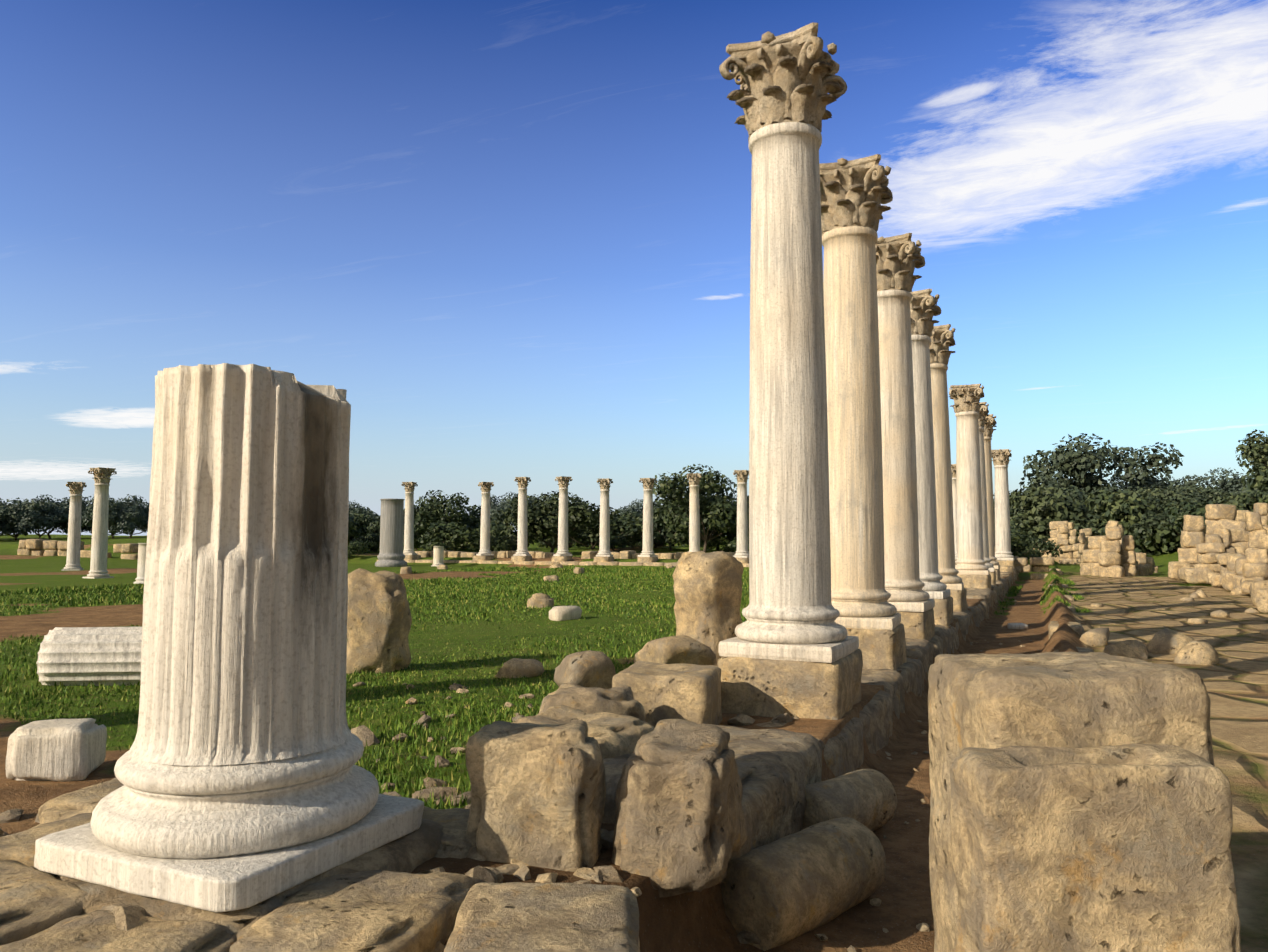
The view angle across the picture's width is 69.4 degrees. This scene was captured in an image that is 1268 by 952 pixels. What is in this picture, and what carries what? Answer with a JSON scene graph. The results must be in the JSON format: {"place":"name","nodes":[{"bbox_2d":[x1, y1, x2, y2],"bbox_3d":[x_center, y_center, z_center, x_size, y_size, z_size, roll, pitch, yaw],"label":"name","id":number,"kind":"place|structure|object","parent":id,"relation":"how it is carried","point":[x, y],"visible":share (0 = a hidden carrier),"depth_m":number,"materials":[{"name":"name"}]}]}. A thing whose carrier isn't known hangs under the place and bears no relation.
{"place":"outdoors","nodes":[
{"label":"outdoors","id":0,"kind":"place"},
{"bbox_2d":[0,533,1267,951],"bbox_3d":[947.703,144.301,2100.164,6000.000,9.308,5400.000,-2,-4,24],"label":"ground","id":1,"kind":"structure","parent":0,"point":[1144,609],"depth_m":10.05,"materials":[{"name":"green plant"}]},
{"bbox_2d":[0,502,20,535],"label":"tree","id":2,"kind":"object","parent":1,"relation":"on","point":[5,528],"visible":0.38,"depth_m":119.28,"materials":[{"name":"green plant"}]},
{"bbox_2d":[0,497,60,540],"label":"tree","id":3,"kind":"object","parent":1,"relation":"on","point":[4,512],"visible":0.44,"depth_m":119.55,"materials":[{"name":"green plant"}]},
{"bbox_2d":[7,501,68,538],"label":"tree","id":4,"kind":"object","parent":1,"relation":"on","point":[30,522],"visible":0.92,"depth_m":119.03,"materials":[{"name":"green plant"}]},
{"bbox_2d":[5,718,106,780],"bbox_3d":[-3.906,1.858,6.208,0.522,0.391,0.405,1,-4,-10],"label":"marble fragment","id":5,"kind":"object","parent":1,"relation":"on","point":[60,750],"visible":0.94,"depth_m":6.04,"materials":[{"name":"white stone"}]},
{"bbox_2d":[30,494,86,538],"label":"tree","id":6,"kind":"object","parent":1,"relation":"on","point":[56,503],"depth_m":130.94,"materials":[{"name":"green plant"}]},
{"bbox_2d":[61,482,86,570],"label":"column","id":7,"kind":"structure","parent":1,"relation":"on","point":[76,490],"depth_m":47.26,"materials":[{"name":"white stone"}]},
{"bbox_2d":[36,627,141,685],"bbox_3d":[-5.692,1.995,10.026,1.250,0.684,0.685,0,-4,-6],"label":"fallen column drum","id":8,"kind":"object","parent":1,"relation":"on","point":[68,656],"visible":0.67,"depth_m":9.74,"materials":[{"name":"stone"}]},
{"bbox_2d":[53,496,133,538],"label":"tree","id":9,"kind":"object","parent":1,"relation":"on","point":[65,507],"visible":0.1,"depth_m":124.86,"materials":[{"name":"green plant"}]},
{"bbox_2d":[82,467,116,578],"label":"column","id":10,"kind":"structure","parent":1,"relation":"on","point":[99,541],"depth_m":37.85,"materials":[{"name":"white stone"}]},
{"bbox_2d":[81,498,144,538],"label":"tree","id":11,"kind":"object","parent":1,"relation":"on","point":[120,517],"visible":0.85,"depth_m":116.78,"materials":[{"name":"green plant"}]},
{"bbox_2d":[114,494,148,537],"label":"tree","id":12,"kind":"object","parent":1,"relation":"on","point":[139,506],"visible":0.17,"depth_m":132.03,"materials":[{"name":"green plant"}]},
{"bbox_2d":[133,543,146,583],"bbox_3d":[-17.863,3.209,33.595,0.822,1.502,0.822,-2,-4,24],"label":"column stump","id":13,"kind":"object","parent":1,"relation":"on","point":[141,563],"visible":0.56,"depth_m":33.32,"materials":[{"name":"white stone"}]},
{"bbox_2d":[53,818,442,933],"bbox_3d":[-1.678,1.840,3.940,1.414,0.528,1.397,-2,-4,24],"label":"foundation strip","id":14,"kind":"object","parent":1,"relation":"on","point":[409,852],"visible":0.1,"depth_m":3.49,"materials":[{"name":"stone"}]},
{"bbox_2d":[34,363,423,911],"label":"broken column","id":15,"kind":"structure","parent":14,"relation":"on","point":[243,779],"depth_m":3.68,"materials":[{"name":"stone"}]},
{"bbox_2d":[0,779,602,951],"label":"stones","id":16,"kind":"object","parent":1,"relation":"on","point":[359,911],"depth_m":3.30,"materials":[{"name":"stone"}]},
{"bbox_2d":[348,511,358,540],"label":"tree","id":17,"kind":"object","parent":1,"relation":"on","point":[351,523],"visible":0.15,"depth_m":83.39,"materials":[{"name":"green plant"}]},
{"bbox_2d":[348,513,375,543],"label":"tree","id":18,"kind":"object","parent":1,"relation":"on","point":[362,524],"visible":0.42,"depth_m":85.18,"materials":[{"name":"green plant"}]},
{"bbox_2d":[348,540,376,556],"bbox_3d":[-18.373,4.941,60.630,2.264,1.354,2.943,-2,-5,28],"label":"scrub","id":19,"kind":"object","parent":1,"relation":"on","point":[355,547],"visible":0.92,"depth_m":60.49,"materials":[{"name":"green plant"}]},
{"bbox_2d":[349,507,380,523],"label":"tree","id":20,"kind":"object","parent":1,"relation":"on","point":[371,515],"visible":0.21,"depth_m":144.17,"materials":[{"name":"green plant"}]},
{"bbox_2d":[352,533,379,552],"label":"scrub","id":21,"kind":"object","parent":1,"relation":"on","point":[370,537],"visible":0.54,"depth_m":72.07,"materials":[{"name":"green plant"}]},
{"bbox_2d":[346,568,411,673],"bbox_3d":[-3.043,1.758,10.820,0.773,1.337,0.675,-1,-4,10],"label":"standing rock","id":22,"kind":"object","parent":1,"relation":"on","point":[379,619],"visible":0.81,"depth_m":10.55,"materials":[{"name":"stone"}]},
{"bbox_2d":[375,499,406,566],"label":"broken column","id":23,"kind":"structure","parent":1,"relation":"on","point":[391,554],"depth_m":53.89,"materials":[{"name":"grey stone"}]},
{"bbox_2d":[0,682,837,951],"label":"rubble","id":24,"kind":"object","parent":1,"relation":"on","point":[127,917],"visible":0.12,"depth_m":5.44,"materials":[{"name":"stone"}]},
{"bbox_2d":[432,546,443,565],"bbox_3d":[-11.511,4.736,53.931,0.822,1.202,0.822,-2,-4,24],"label":"column stump","id":25,"kind":"object","parent":1,"relation":"on","point":[438,555],"visible":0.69,"depth_m":53.69,"materials":[{"name":"white stone"}]},
{"bbox_2d":[403,522,480,548],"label":"scrub","id":26,"kind":"object","parent":1,"relation":"on","point":[418,534],"visible":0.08,"depth_m":74.26,"materials":[{"name":"green plant"}]},
{"bbox_2d":[404,490,480,544],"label":"tree","id":27,"kind":"object","parent":1,"relation":"on","point":[430,511],"visible":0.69,"depth_m":72.92,"materials":[{"name":"green plant"}]},
{"bbox_2d":[418,521,479,550],"bbox_3d":[-12.545,4.548,63.456,4.609,2.882,5.991,1,-4,-15],"label":"scrub","id":28,"kind":"object","parent":1,"relation":"on","point":[449,533],"visible":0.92,"depth_m":62.45,"materials":[{"name":"green plant"}]},
{"bbox_2d":[459,525,507,550],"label":"bush","id":29,"kind":"object","parent":1,"relation":"on","point":[495,530],"visible":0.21,"depth_m":70.15,"materials":[{"name":"green plant"}]},
{"bbox_2d":[490,499,515,528],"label":"tree","id":30,"kind":"object","parent":1,"relation":"on","point":[495,514],"visible":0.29,"depth_m":152.19,"materials":[{"name":"green plant"}]},
{"bbox_2d":[490,535,527,550],"bbox_3d":[-8.898,4.952,63.002,2.951,1.758,3.835,-3,-5,34],"label":"scrub","id":31,"kind":"object","parent":1,"relation":"on","point":[504,543],"visible":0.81,"depth_m":61.79,"materials":[{"name":"green plant"}]},
{"bbox_2d":[478,493,541,512],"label":"tree","id":32,"kind":"object","parent":1,"relation":"on","point":[493,502],"visible":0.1,"depth_m":159.14,"materials":[{"name":"green plant"}]},
{"bbox_2d":[494,658,543,677],"bbox_3d":[-1.297,2.217,10.519,0.552,0.267,0.458,0,-4,2],"label":"rock","id":33,"kind":"object","parent":1,"relation":"on","point":[514,667],"visible":0.85,"depth_m":10.31,"materials":[{"name":"stone"}]},
{"bbox_2d":[465,720,605,871],"bbox_3d":[-0.468,1.538,4.310,0.651,0.746,0.424,0,-4,5],"label":"masonry block","id":34,"kind":"object","parent":1,"relation":"on","point":[538,794],"depth_m":4.13,"materials":[{"name":"stone"}]},
{"bbox_2d":[400,564,673,607],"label":"rocks","id":35,"kind":"object","parent":1,"relation":"on","point":[539,600],"visible":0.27,"depth_m":21.33,"materials":[{"name":"stone"}]},
{"bbox_2d":[444,882,639,951],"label":"foundation slab","id":36,"kind":"structure","parent":1,"relation":"on","point":[529,917],"depth_m":2.97,"materials":[{"name":"stone"}]},
{"bbox_2d":[0,563,1089,808],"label":"grass","id":37,"kind":"structure","parent":1,"relation":"on","point":[554,587],"depth_m":15.07,"materials":[{"name":"green plant"}]},
{"bbox_2d":[527,492,589,512],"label":"tree","id":38,"kind":"object","parent":1,"relation":"on","point":[541,498],"visible":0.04,"depth_m":162.31,"materials":[{"name":"green plant"}]},
{"bbox_2d":[497,491,620,552],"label":"tree","id":39,"kind":"object","parent":1,"relation":"on","point":[545,525],"visible":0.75,"depth_m":65.56,"materials":[{"name":"green plant"}]},
{"bbox_2d":[549,606,581,620],"bbox_3d":[-1.357,2.728,18.126,0.697,0.324,0.416,4,-6,-44],"label":"marble fragment","id":40,"kind":"object","parent":1,"relation":"on","point":[560,613],"visible":0.92,"depth_m":17.92,"materials":[{"name":"white stone"}]},
{"bbox_2d":[512,705,654,758],"bbox_3d":[-0.376,1.777,5.877,0.907,0.482,0.766,-3,-5,35],"label":"rock","id":41,"kind":"object","parent":1,"relation":"on","point":[614,735],"depth_m":5.77,"materials":[{"name":"stone"}]},
{"bbox_2d":[543,519,623,549],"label":"scrub","id":42,"kind":"object","parent":1,"relation":"on","point":[583,539],"visible":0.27,"depth_m":74.42,"materials":[{"name":"green plant"}]},
{"bbox_2d":[554,650,615,688],"bbox_3d":[-0.534,1.992,8.886,0.569,0.618,0.652,3,-5,-34],"label":"boulder","id":43,"kind":"object","parent":1,"relation":"on","point":[589,668],"visible":0.69,"depth_m":8.68,"materials":[{"name":"stone"}]},
{"bbox_2d":[539,686,644,721],"bbox_3d":[-0.335,1.848,6.825,0.780,0.596,0.735,1,-4,-13],"label":"rock","id":44,"kind":"object","parent":1,"relation":"on","point":[620,700],"depth_m":6.58,"materials":[{"name":"stone"}]},
{"bbox_2d":[584,515,660,550],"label":"scrub","id":45,"kind":"object","parent":1,"relation":"on","point":[633,527],"visible":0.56,"depth_m":71.49,"materials":[{"name":"green plant"}]},
{"bbox_2d":[617,499,655,521],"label":"tree","id":46,"kind":"object","parent":1,"relation":"on","point":[637,506],"visible":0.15,"depth_m":185.57,"materials":[{"name":"green plant"}]},
{"bbox_2d":[17,503,1267,612],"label":"ruin walls","id":47,"kind":"structure","parent":1,"relation":"on","point":[1226,547],"depth_m":45.20,"materials":[{"name":"stone"}]},
{"bbox_2d":[618,510,672,547],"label":"scrub","id":48,"kind":"object","parent":1,"relation":"on","point":[631,515],"visible":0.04,"depth_m":79.69,"materials":[{"name":"green plant"}]},
{"bbox_2d":[612,661,722,727],"bbox_3d":[0.307,1.905,7.750,0.828,0.574,0.914,-1,-4,14],"label":"masonry block","id":49,"kind":"object","parent":1,"relation":"on","point":[685,691],"depth_m":7.36,"materials":[{"name":"stone"}]},
{"bbox_2d":[634,635,715,664],"bbox_3d":[0.465,2.081,10.221,0.750,0.630,0.759,2,-5,-30],"label":"boulder","id":50,"kind":"object","parent":1,"relation":"on","point":[679,649],"visible":0.65,"depth_m":9.94,"materials":[{"name":"stone"}]},
{"bbox_2d":[611,719,746,897],"bbox_3d":[0.232,1.592,4.427,0.584,0.736,0.803,-2,-4,24],"label":"masonry block","id":51,"kind":"object","parent":1,"relation":"on","point":[680,827],"depth_m":4.13,"materials":[{"name":"stone"}]},
{"bbox_2d":[636,498,728,550],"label":"bush","id":52,"kind":"object","parent":1,"relation":"on","point":[674,538],"visible":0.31,"depth_m":72.73,"materials":[{"name":"green plant"}]},
{"bbox_2d":[602,752,786,883],"bbox_3d":[0.139,1.948,5.313,1.363,0.610,1.216,-2,-4,24],"label":"boulder","id":53,"kind":"object","parent":1,"relation":"on","point":[764,801],"depth_m":5.08,"materials":[{"name":"stone"}]},
{"bbox_2d":[377,555,1013,576],"bbox_3d":[0.899,4.952,51.373,37.700,0.895,1.268,-2,-4,24],"label":"stylobate","id":54,"kind":"object","parent":1,"relation":"on","point":[566,560],"visible":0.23,"depth_m":53.17,"materials":[{"name":"stone"}]},
{"bbox_2d":[401,482,417,554],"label":"column","id":55,"kind":"structure","parent":54,"relation":"on","point":[409,523],"depth_m":58.14,"materials":[{"name":"white stone"}]},
{"bbox_2d":[476,482,493,555],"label":"column","id":56,"kind":"structure","parent":54,"relation":"on","point":[485,550],"depth_m":55.93,"materials":[{"name":"white stone"}]},
{"bbox_2d":[513,477,530,555],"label":"column","id":57,"kind":"structure","parent":54,"relation":"on","point":[522,484],"depth_m":54.77,"materials":[{"name":"white stone"}]},
{"bbox_2d":[553,476,572,555],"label":"column","id":58,"kind":"structure","parent":54,"relation":"on","point":[563,484],"depth_m":53.69,"materials":[{"name":"white stone"}]},
{"bbox_2d":[596,478,612,556],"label":"column","id":59,"kind":"structure","parent":54,"relation":"on","point":[604,545],"depth_m":52.59,"materials":[{"name":"white stone"}]},
{"bbox_2d":[638,478,657,556],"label":"column","id":60,"kind":"structure","parent":54,"relation":"on","point":[647,547],"depth_m":51.49,"materials":[{"name":"white stone"}]},
{"bbox_2d":[687,473,701,551],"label":"column","id":61,"kind":"structure","parent":54,"relation":"on","point":[694,520],"depth_m":50.25,"materials":[{"name":"white stone"}]},
{"bbox_2d":[733,470,748,557],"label":"column","id":62,"kind":"structure","parent":54,"relation":"on","point":[742,551],"depth_m":49.17,"materials":[{"name":"white stone"}]},
{"bbox_2d":[951,464,957,559],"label":"column","id":63,"kind":"structure","parent":54,"relation":"on","point":[953,471],"depth_m":44.63,"materials":[{"name":"white stone"}]},
{"bbox_2d":[653,464,748,552],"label":"tree","id":64,"kind":"object","parent":1,"relation":"on","point":[722,516],"visible":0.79,"depth_m":66.55,"materials":[{"name":"green plant"}]},
{"bbox_2d":[672,551,743,665],"bbox_3d":[0.973,1.752,11.854,0.867,1.568,0.744,3,-5,-33],"label":"standing rock","id":65,"kind":"object","parent":1,"relation":"on","point":[708,590],"visible":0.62,"depth_m":11.59,"materials":[{"name":"stone"}]},
{"bbox_2d":[701,538,736,552],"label":"scrub","id":66,"kind":"object","parent":1,"relation":"on","point":[714,543],"visible":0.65,"depth_m":69.59,"materials":[{"name":"green plant"}]},
{"bbox_2d":[720,817,885,950],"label":"fallen drum","id":67,"kind":"object","parent":1,"relation":"on","point":[783,890],"visible":0.9,"depth_m":4.72,"materials":[{"name":"stone"}]},
{"bbox_2d":[802,769,896,830],"bbox_3d":[1.434,2.324,6.396,0.851,0.426,0.425,4,-6,-44],"label":"fallen drum","id":68,"kind":"object","parent":1,"relation":"on","point":[867,798],"visible":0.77,"depth_m":6.27,"materials":[{"name":"stone"}]},
{"bbox_2d":[701,568,1019,838],"bbox_3d":[12.519,4.209,32.781,1.393,1.005,59.755,-2,-4,24],"label":"stylobate","id":69,"kind":"object","parent":1,"relation":"on","point":[794,759],"visible":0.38,"depth_m":7.97,"materials":[{"name":"stone"}]},
{"bbox_2d":[718,560,1013,719],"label":"column plinths","id":70,"kind":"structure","parent":1,"relation":"on","point":[775,688],"depth_m":8.27,"materials":[{"name":"stone"}]},
{"bbox_2d":[719,22,858,662],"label":"column","id":71,"kind":"structure","parent":70,"relation":"on","point":[788,82],"depth_m":8.59,"materials":[{"name":"stone"}]},
{"bbox_2d":[819,154,900,629],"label":"column","id":72,"kind":"structure","parent":70,"relation":"on","point":[855,194],"depth_m":11.45,"materials":[{"name":"beige stone"}]},
{"bbox_2d":[875,233,934,611],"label":"column","id":73,"kind":"structure","parent":70,"relation":"on","point":[896,264],"depth_m":14.23,"materials":[{"name":"stone"}]},
{"bbox_2d":[910,289,950,598],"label":"column","id":74,"kind":"structure","parent":70,"relation":"on","point":[924,308],"depth_m":17.13,"materials":[{"name":"stone"}]},
{"bbox_2d":[929,324,963,589],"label":"column","id":75,"kind":"structure","parent":70,"relation":"on","point":[942,340],"depth_m":20.00,"materials":[{"name":"beige stone"}]},
{"bbox_2d":[949,384,989,574],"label":"column","id":76,"kind":"structure","parent":70,"relation":"on","point":[966,406],"depth_m":28.66,"materials":[{"name":"stone"}]},
{"bbox_2d":[978,402,993,571],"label":"column","id":77,"kind":"structure","parent":70,"relation":"on","point":[983,413],"depth_m":31.47,"materials":[{"name":"stone"}]},
{"bbox_2d":[983,414,999,568],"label":"column","id":78,"kind":"structure","parent":70,"relation":"on","point":[988,428],"depth_m":34.29,"materials":[{"name":"beige stone"}]},
{"bbox_2d":[991,449,1014,559],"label":"column","id":79,"kind":"structure","parent":70,"relation":"on","point":[1000,458],"depth_m":48.72,"materials":[{"name":"stone"}]},
{"bbox_2d":[1010,514,1046,552],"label":"scrub","id":80,"kind":"object","parent":1,"relation":"on","point":[1017,521],"visible":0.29,"depth_m":77.99,"materials":[{"name":"green plant"}]},
{"bbox_2d":[1011,534,1063,559],"bbox_3d":[27.131,5.167,63.408,3.376,2.350,4.389,2,-5,-29],"label":"scrub","id":81,"kind":"object","parent":1,"relation":"on","point":[1042,545],"visible":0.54,"depth_m":62.60,"materials":[{"name":"green plant"}]},
{"bbox_2d":[1010,483,1088,516],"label":"shrub","id":82,"kind":"object","parent":1,"relation":"on","point":[1056,490],"visible":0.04,"depth_m":84.82,"materials":[{"name":"green plant"}]},
{"bbox_2d":[1009,486,1105,549],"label":"shrub","id":83,"kind":"object","parent":1,"relation":"on","point":[1037,503],"visible":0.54,"depth_m":77.38,"materials":[{"name":"green plant"}]},
{"bbox_2d":[1048,569,1093,652],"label":"path kerb","id":84,"kind":"structure","parent":1,"relation":"on","point":[1077,627],"depth_m":17.70,"materials":[{"name":"stone"}]},
{"bbox_2d":[928,652,1214,951],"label":"pedestal block","id":85,"kind":"structure","parent":1,"relation":"on","point":[1057,699],"depth_m":3.66,"materials":[{"name":"stone"}]},
{"bbox_2d":[950,744,1240,951],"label":"pedestal block","id":86,"kind":"structure","parent":1,"relation":"on","point":[1122,848],"depth_m":3.25,"materials":[{"name":"stone"}]},
{"bbox_2d":[1019,433,1183,500],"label":"tree","id":87,"kind":"object","parent":1,"relation":"on","point":[1071,462],"visible":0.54,"depth_m":95.13,"materials":[{"name":"green plant"}]},
{"bbox_2d":[1077,520,1150,553],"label":"bush","id":88,"kind":"object","parent":1,"relation":"on","point":[1103,531],"visible":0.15,"depth_m":75.20,"materials":[{"name":"green plant"}]},
{"bbox_2d":[1050,481,1178,535],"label":"shrub","id":89,"kind":"object","parent":1,"relation":"on","point":[1083,509],"visible":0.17,"depth_m":77.42,"materials":[{"name":"green plant"}]},
{"bbox_2d":[1081,489,1180,555],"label":"shrub","id":90,"kind":"object","parent":1,"relation":"on","point":[1109,503],"visible":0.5,"depth_m":74.43,"materials":[{"name":"green plant"}]},
{"bbox_2d":[1083,486,1187,506],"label":"shrub","id":91,"kind":"object","parent":1,"relation":"on","point":[1161,493],"visible":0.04,"depth_m":83.63,"materials":[{"name":"green plant"}]},
{"bbox_2d":[1118,469,1184,490],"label":"tree","id":92,"kind":"object","parent":1,"relation":"on","point":[1162,483],"visible":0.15,"depth_m":101.49,"materials":[{"name":"green plant"}]},
{"bbox_2d":[1128,505,1200,548],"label":"shrub","id":93,"kind":"object","parent":1,"relation":"on","point":[1154,520],"visible":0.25,"depth_m":72.53,"materials":[{"name":"green plant"}]},
{"bbox_2d":[1079,581,1267,664],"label":"ruin rubble","id":94,"kind":"object","parent":1,"relation":"on","point":[1185,649],"visible":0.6,"depth_m":15.13,"materials":[{"name":"stone"}]},
{"bbox_2d":[1151,485,1228,503],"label":"shrub","id":95,"kind":"object","parent":1,"relation":"on","point":[1211,494],"visible":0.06,"depth_m":81.23,"materials":[{"name":"green plant"}]},
{"bbox_2d":[1163,500,1219,530],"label":"bush","id":96,"kind":"object","parent":1,"relation":"on","point":[1188,508],"visible":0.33,"depth_m":67.18,"materials":[{"name":"green plant"}]},
{"bbox_2d":[1174,467,1252,492],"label":"tree","id":97,"kind":"object","parent":1,"relation":"on","point":[1226,485],"visible":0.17,"depth_m":109.40,"materials":[{"name":"green plant"}]},
{"bbox_2d":[1213,492,1256,511],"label":"bush","id":98,"kind":"object","parent":1,"relation":"on","point":[1237,502],"visible":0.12,"depth_m":71.17,"materials":[{"name":"green plant"}]},
{"bbox_2d":[1235,429,1267,480],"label":"tree","id":99,"kind":"object","parent":1,"relation":"on","point":[1254,453],"visible":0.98,"depth_m":73.61,"materials":[{"name":"green plant"}]},
{"bbox_2d":[1239,486,1267,504],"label":"shrub","id":100,"kind":"object","parent":1,"relation":"on","point":[1254,495],"visible":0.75,"depth_m":70.21,"materials":[{"name":"green plant"}]},
{"bbox_2d":[1241,466,1267,502],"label":"shrub","id":101,"kind":"object","parent":1,"relation":"on","point":[1258,482],"visible":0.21,"depth_m":72.30,"materials":[{"name":"green plant"}]},
{"bbox_2d":[0,0,1267,535],"label":"sky","id":102,"kind":"structure","parent":0,"point":[515,235],"materials":[{"name":"blue"}]},
{"bbox_2d":[416,632,1053,951],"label":"stones","id":103,"kind":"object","parent":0,"point":[499,872],"depth_m":3.99,"materials":[{"name":"stone"}]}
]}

